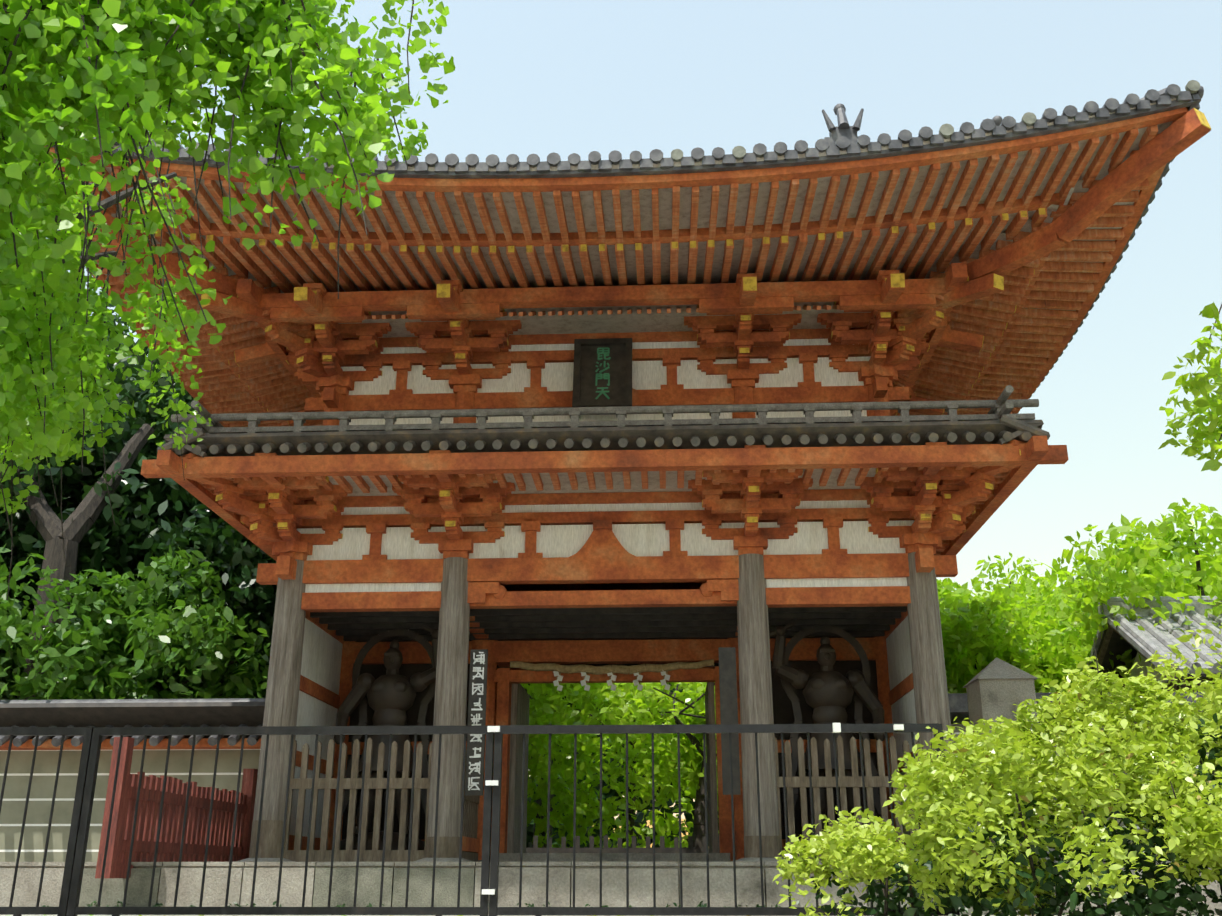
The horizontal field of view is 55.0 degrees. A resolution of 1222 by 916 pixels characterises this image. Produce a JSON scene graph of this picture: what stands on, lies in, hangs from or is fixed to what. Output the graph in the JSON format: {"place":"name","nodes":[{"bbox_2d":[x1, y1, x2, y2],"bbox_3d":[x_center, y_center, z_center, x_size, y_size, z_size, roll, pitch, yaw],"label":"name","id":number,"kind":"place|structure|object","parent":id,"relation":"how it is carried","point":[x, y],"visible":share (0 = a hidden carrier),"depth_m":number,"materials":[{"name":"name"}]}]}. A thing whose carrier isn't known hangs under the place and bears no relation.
{"place":"outdoors","nodes":[
{"label":"outdoors","id":0,"kind":"place"},
{"bbox_2d":[0,107,1210,860],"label":"gate","id":1,"kind":"structure","parent":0,"point":[602,567],"depth_m":10.72,"materials":[{"name":"orange wood"}]},
{"bbox_2d":[249,735,923,861],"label":"gate pickets","id":2,"kind":"object","parent":1,"relation":"attached to","point":[270,839],"visible":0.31,"depth_m":10.00,"materials":[{"name":"grey wood"}]},
{"bbox_2d":[157,414,1049,457],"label":"gate tiles","id":3,"kind":"object","parent":1,"relation":"attached to","point":[1005,429],"visible":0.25,"depth_m":9.99,"materials":[{"name":"grey tile"}]},
{"bbox_2d":[171,385,1038,433],"bbox_3d":[0.011,0.614,12.732,7.600,0.387,5.940,-1,-19,3],"label":"gate rail","id":4,"kind":"object","parent":1,"relation":"attached to","point":[1000,405],"visible":0.25,"depth_m":10.24,"materials":[{"name":"grey wood"}]},
{"bbox_2d":[253,552,957,852],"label":"pillars","id":5,"kind":"structure","parent":1,"relation":"attached to","point":[755,682],"depth_m":10.28,"materials":[{"name":"grey wood"}]},
{"bbox_2d":[465,647,740,795],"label":"vertical signboards","id":6,"kind":"object","parent":5,"relation":"attached to","point":[728,688],"visible":0.93,"depth_m":10.19,"materials":[{"name":"brown wood"}]},
{"bbox_2d":[468,652,484,789],"bbox_3d":[-1.174,2.287,10.253,0.109,1.191,0.007,-1,-19,3],"label":"sign lettering","id":7,"kind":"object","parent":6,"relation":"attached to","point":[481,660],"visible":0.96,"depth_m":10.25},
{"bbox_2d":[55,125,1157,554],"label":"gate rafters","id":8,"kind":"object","parent":1,"relation":"attached to","point":[1033,337],"visible":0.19,"depth_m":10.29,"materials":[{"name":"orange wood"}]},
{"bbox_2d":[36,98,1176,495],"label":"gate boards","id":9,"kind":"object","parent":1,"relation":"attached to","point":[626,322],"visible":0.02,"depth_m":10.04,"materials":[{"name":"brown wood"}]},
{"bbox_2d":[155,108,1210,537],"bbox_3d":[0.011,0.136,12.900,9.444,2.522,9.126,-1,-19,3],"label":"end cap","id":10,"kind":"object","parent":1,"relation":"attached to","point":[749,284],"depth_m":10.18,"materials":[{"name":"gold metal"}]},
{"bbox_2d":[0,914,1218,915],"bbox_3d":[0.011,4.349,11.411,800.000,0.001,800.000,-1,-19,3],"label":"ground","id":11,"kind":"structure","parent":0,"point":[380,915],"depth_m":8.74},
{"bbox_2d":[0,544,271,699],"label":"bush","id":12,"kind":"object","parent":11,"relation":"on","point":[110,648],"visible":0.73,"depth_m":13.85,"materials":[{"name":"green plant"}]},
{"bbox_2d":[154,678,255,697],"bbox_3d":[-18.857,6.289,26.677,24.086,8.560,7.038,-1,-19,3],"label":"foliage","id":13,"kind":"object","parent":11,"relation":"on","point":[160,685],"depth_m":24.74,"materials":[{"name":"green plant"}]},
{"bbox_2d":[0,723,959,915],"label":"barrier","id":14,"kind":"object","parent":11,"relation":"on","point":[79,831],"visible":0.92,"depth_m":6.66,"materials":[{"name":"black metal"}]},
{"bbox_2d":[78,868,1059,914],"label":"pavement","id":15,"kind":"structure","parent":11,"relation":"on","point":[368,887],"depth_m":9.12,"materials":[{"name":"grey stone"}]},
{"bbox_2d":[0,84,1212,746],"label":"roof tiles","id":16,"kind":"object","parent":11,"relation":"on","point":[844,136],"visible":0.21,"depth_m":8.94,"materials":[{"name":"grey tile"}]},
{"bbox_2d":[510,659,713,684],"bbox_3d":[0.008,2.200,12.065,2.104,0.249,0.088,-1,-19,3],"label":"rope","id":17,"kind":"object","parent":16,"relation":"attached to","point":[599,670],"visible":1,"depth_m":12.04,"materials":[{"name":"beige fabric"}]},
{"bbox_2d":[83,80,1199,161],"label":"roof tiles","id":18,"kind":"object","parent":16,"relation":"on","point":[946,130],"visible":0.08,"depth_m":8.90,"materials":[{"name":"grey tile"}]},
{"bbox_2d":[482,671,903,893],"bbox_3d":[0.533,2.274,9.224,2.508,2.083,5.239,-1,-19,3],"label":"paper","id":19,"kind":"object","parent":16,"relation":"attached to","point":[836,728],"visible":0.9,"depth_m":11.99,"materials":[{"name":"white paper"}]},
{"bbox_2d":[0,658,1221,915],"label":"stone","id":20,"kind":"object","parent":11,"relation":"on","point":[996,688],"visible":0.46,"depth_m":9.14,"materials":[{"name":"grey stone"}]},
{"bbox_2d":[95,737,257,877],"bbox_3d":[-3.754,3.182,10.447,0.113,1.043,3.062,-1,-19,3],"label":"red fence","id":21,"kind":"object","parent":20,"relation":"on","point":[170,835],"visible":0.73,"depth_m":9.97,"materials":[{"name":"red wood"}]},
{"bbox_2d":[334,622,884,849],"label":"guardian statues","id":22,"kind":"object","parent":20,"relation":"on","point":[828,691],"visible":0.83,"depth_m":11.15,"materials":[{"name":"brown wood"}]},
{"bbox_2d":[0,723,1218,861],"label":"boundary wall","id":23,"kind":"structure","parent":20,"relation":"on","point":[39,803],"depth_m":12.10,"materials":[{"name":"beige paint"}]},
{"bbox_2d":[0,338,1221,738],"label":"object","id":24,"kind":"object","parent":23,"relation":"on","point":[552,624],"visible":0.31,"depth_m":11.60,"materials":[{"name":"black wood"}]},
{"bbox_2d":[595,347,610,398],"bbox_3d":[-0.079,-0.812,11.234,0.146,0.604,0.157,-1,-19,3],"label":"sign lettering","id":25,"kind":"object","parent":24,"relation":"on","point":[600,374],"visible":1,"depth_m":11.23},
{"bbox_2d":[342,637,881,839],"bbox_3d":[0.011,2.916,11.918,5.702,2.322,3.500,-1,-19,3],"label":"statue alcove interior","id":26,"kind":"object","parent":20,"relation":"on","point":[783,713],"visible":0.07,"depth_m":11.97,"materials":[{"name":"black wood"}]},
{"bbox_2d":[0,0,1221,915],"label":"bark","id":27,"kind":"object","parent":11,"relation":"on","point":[63,543],"visible":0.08,"depth_m":6.43,"materials":[{"name":"brown plant"}]},
{"bbox_2d":[0,569,33,699],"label":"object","id":28,"kind":"object","parent":27,"relation":"on","point":[15,605],"visible":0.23,"depth_m":14.59,"materials":[{"name":"green plant"}]},
{"bbox_2d":[0,403,183,697],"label":"tree","id":29,"kind":"object","parent":27,"relation":"attached to","point":[88,476],"visible":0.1,"depth_m":16.04,"materials":[{"name":"green plant"}]},
{"bbox_2d":[85,320,134,514],"bbox_3d":[-11.862,0.420,24.599,7.043,8.655,6.272,-1,-19,3],"label":"tree","id":30,"kind":"object","parent":27,"relation":"attached to","point":[126,331],"depth_m":25.23,"materials":[{"name":"green plant"}]},
{"bbox_2d":[92,293,170,518],"bbox_3d":[-7.429,0.051,22.304,7.345,7.560,6.987,-1,-19,3],"label":"tree","id":31,"kind":"object","parent":27,"relation":"attached to","point":[126,365],"depth_m":20.86,"materials":[{"name":"green plant"}]},
{"bbox_2d":[4,348,276,698],"bbox_3d":[-5.871,0.930,17.584,5.932,6.459,5.415,-1,-19,3],"label":"tree","id":32,"kind":"object","parent":27,"relation":"attached to","point":[216,539],"visible":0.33,"depth_m":15.61,"materials":[{"name":"green plant"}]},
{"bbox_2d":[0,0,455,514],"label":"ginkgo leaves","id":33,"kind":"object","parent":27,"relation":"attached to","point":[34,111],"visible":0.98,"depth_m":4.34,"materials":[{"name":"green plant"}]},
{"bbox_2d":[521,683,640,797],"bbox_3d":[-1.993,4.038,22.385,5.550,5.272,5.481,-1,-19,3],"label":"foliage","id":34,"kind":"object","parent":27,"relation":"on","point":[536,702],"visible":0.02,"depth_m":21.54,"materials":[{"name":"green plant"}]},
{"bbox_2d":[529,682,667,792],"bbox_3d":[-1.732,4.410,34.724,9.709,10.842,8.334,15,-24,-36],"label":"tree","id":35,"kind":"object","parent":27,"relation":"on","point":[609,775],"depth_m":32.78,"materials":[{"name":"green plant"}]},
{"bbox_2d":[527,683,698,777],"bbox_3d":[0.325,4.508,27.457,6.013,6.113,5.630,-18,-26,41],"label":"foliage","id":36,"kind":"object","parent":27,"relation":"on","point":[623,755],"visible":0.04,"depth_m":25.48,"materials":[{"name":"green plant"}]},
{"bbox_2d":[542,682,717,817],"bbox_3d":[1.681,3.958,21.132,5.886,4.824,5.547,-1,-19,3],"label":"foliage","id":37,"kind":"object","parent":27,"relation":"on","point":[690,759],"visible":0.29,"depth_m":20.51,"materials":[{"name":"green plant"}]},
{"bbox_2d":[671,682,699,693],"bbox_3d":[4.210,4.743,24.571,5.985,5.355,5.888,-1,-19,3],"label":"foliage","id":38,"kind":"object","parent":27,"relation":"on","point":[681,685],"depth_m":25.58,"materials":[{"name":"green plant"}]},
{"bbox_2d":[668,685,717,799],"bbox_3d":[6.220,8.483,34.864,10.459,6.695,9.006,-1,-19,3],"label":"tree","id":39,"kind":"object","parent":27,"relation":"on","point":[691,795],"depth_m":33.87,"materials":[{"name":"green plant"}]},
{"bbox_2d":[936,552,1091,646],"bbox_3d":[7.015,4.180,21.573,5.624,4.760,6.234,-1,-19,3],"label":"foliage","id":40,"kind":"object","parent":27,"relation":"attached to","point":[1017,593],"visible":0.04,"depth_m":20.77,"materials":[{"name":"green plant"}]},
{"bbox_2d":[939,593,1108,723],"bbox_3d":[5.539,3.740,17.715,5.282,3.742,4.631,-1,-19,3],"label":"tree","id":41,"kind":"object","parent":27,"relation":"attached to","point":[983,622],"visible":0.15,"depth_m":16.45,"materials":[{"name":"green plant"}]},
{"bbox_2d":[966,559,1098,606],"bbox_3d":[9.838,5.412,27.385,9.398,5.779,9.635,-1,-19,3],"label":"tree","id":42,"kind":"object","parent":27,"relation":"on","point":[1056,569],"depth_m":26.24,"materials":[{"name":"green plant"}]},
{"bbox_2d":[966,498,1221,691],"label":"tree","id":43,"kind":"object","parent":27,"relation":"on","point":[1139,559],"visible":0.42,"depth_m":15.83,"materials":[{"name":"green plant"}]},
{"bbox_2d":[1158,301,1221,470],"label":"edge leaves","id":44,"kind":"object","parent":27,"relation":"on","point":[1211,432],"visible":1,"depth_m":10.31,"materials":[{"name":"green plant"}]},
{"bbox_2d":[1167,544,1221,581],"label":"foliage","id":45,"kind":"object","parent":27,"relation":"attached to","point":[1210,553],"depth_m":19.30,"materials":[{"name":"green plant"}]},
{"bbox_2d":[527,715,718,847],"bbox_3d":[0.920,6.899,23.694,15.952,3.834,4.530,-1,-19,3],"label":"foliage","id":46,"kind":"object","parent":11,"relation":"on","point":[585,765],"depth_m":23.23,"materials":[{"name":"green plant"}]},
{"bbox_2d":[526,835,719,852],"bbox_3d":[0.367,6.438,18.619,9.071,0.870,0.080,-1,-19,3],"label":"fence","id":47,"kind":"object","parent":11,"relation":"on","point":[619,849],"visible":0.21,"depth_m":18.69,"materials":[{"name":"brown wood"}]},
{"bbox_2d":[42,900,1206,915],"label":"weeds","id":48,"kind":"object","parent":11,"relation":"on","point":[530,905],"visible":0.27,"depth_m":8.95,"materials":[{"name":"green plant"}]},
{"bbox_2d":[526,577,1082,847],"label":"hedge","id":49,"kind":"object","parent":11,"relation":"on","point":[639,815],"depth_m":41.57,"materials":[{"name":"green plant"}]},
{"bbox_2d":[811,713,1221,915],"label":"shrub","id":50,"kind":"object","parent":11,"relation":"on","point":[1139,900],"visible":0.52,"depth_m":5.40,"materials":[{"name":"green plant"}]},
{"bbox_2d":[772,623,1221,915],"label":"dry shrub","id":51,"kind":"object","parent":50,"relation":"attached to","point":[1129,756],"visible":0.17,"depth_m":5.26,"materials":[{"name":"green plant"}]},
{"bbox_2d":[1038,577,1089,595],"bbox_3d":[20.437,6.299,26.709,23.578,8.338,6.933,-1,-19,3],"label":"foliage","id":52,"kind":"object","parent":11,"relation":"on","point":[1056,592],"depth_m":25.90,"materials":[{"name":"green plant"}]},
{"bbox_2d":[1093,624,1214,691],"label":"trim","id":53,"kind":"structure","parent":11,"relation":"on","point":[1105,643],"depth_m":14.55,"materials":[{"name":"brown wood"}]},
{"bbox_2d":[1083,596,1221,673],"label":"building tiles","id":54,"kind":"object","parent":53,"relation":"attached to","point":[1149,641],"visible":0.44,"depth_m":14.70,"materials":[{"name":"grey tile"}]},
{"bbox_2d":[67,0,1221,847],"label":"sky","id":55,"kind":"structure","parent":0,"point":[1214,186],"materials":[{"name":"blue"}]},
{"bbox_2d":[68,0,1221,818],"bbox_3d":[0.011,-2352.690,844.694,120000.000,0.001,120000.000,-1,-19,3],"label":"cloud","id":56,"kind":"structure","parent":0,"point":[886,106],"depth_m":4029.50,"materials":[{"name":"white"}]}
]}

